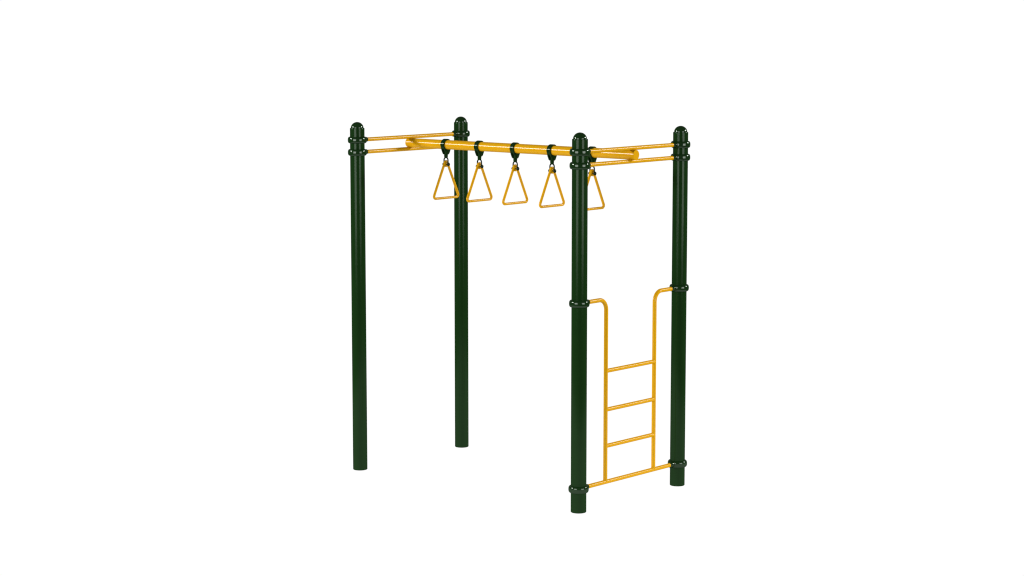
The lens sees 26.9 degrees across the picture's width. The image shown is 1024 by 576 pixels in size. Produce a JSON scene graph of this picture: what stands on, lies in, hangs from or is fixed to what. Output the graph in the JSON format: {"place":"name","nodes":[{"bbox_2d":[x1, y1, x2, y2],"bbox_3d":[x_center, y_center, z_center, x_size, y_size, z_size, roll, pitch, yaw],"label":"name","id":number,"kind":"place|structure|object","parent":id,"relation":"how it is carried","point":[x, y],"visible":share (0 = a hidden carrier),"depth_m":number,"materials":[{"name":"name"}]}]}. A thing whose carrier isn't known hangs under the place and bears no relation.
{"place":"outdoors","nodes":[
{"label":"outdoors","id":0,"kind":"place"},
{"bbox_2d":[0,377,1023,575],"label":"ground","id":1,"kind":"structure","parent":0,"point":[266,482],"depth_m":15.09,"materials":[{"name":"white"}]},
{"bbox_2d":[348,116,689,513],"bbox_3d":[0.029,0.099,15.301,2.207,2.544,1.240,6,10,41],"label":"climbing frame","id":2,"kind":"object","parent":1,"relation":"on","point":[581,152],"visible":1,"depth_m":15.03,"materials":[{"name":"green metal"}]},
{"bbox_2d":[433,152,458,199],"bbox_3d":[-0.480,-0.829,15.630,0.065,0.354,0.275,6,10,41],"label":"hanging handle","id":3,"kind":"object","parent":2,"relation":"attached to","point":[445,163],"visible":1,"depth_m":15.61,"materials":[{"name":"yellow metal"}]},
{"bbox_2d":[466,154,492,202],"bbox_3d":[-0.233,-0.801,15.416,0.065,0.354,0.275,6,10,41],"label":"hanging handle","id":4,"kind":"object","parent":2,"relation":"attached to","point":[479,165],"visible":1,"depth_m":15.39,"materials":[{"name":"yellow metal"}]},
{"bbox_2d":[502,155,527,204],"bbox_3d":[0.024,-0.772,15.194,0.065,0.354,0.275,6,10,41],"label":"hanging handle","id":5,"kind":"object","parent":2,"relation":"attached to","point":[515,167],"visible":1,"depth_m":15.17,"materials":[{"name":"yellow metal"}]},
{"bbox_2d":[539,157,564,207],"bbox_3d":[0.281,-0.744,14.971,0.065,0.354,0.275,6,10,41],"label":"hanging handle","id":6,"kind":"object","parent":2,"relation":"attached to","point":[551,170],"visible":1,"depth_m":14.95,"materials":[{"name":"yellow metal"}]},
{"bbox_2d":[588,160,604,210],"bbox_3d":[0.552,-0.714,14.736,0.065,0.354,0.275,6,10,41],"label":"hanging handle","id":7,"kind":"object","parent":2,"relation":"attached to","point":[591,172],"visible":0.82,"depth_m":14.76,"materials":[{"name":"yellow metal"}]},
{"bbox_2d":[0,0,1023,437],"label":"sky","id":8,"kind":"structure","parent":0,"point":[175,199],"materials":[{"name":"white"}]}
]}

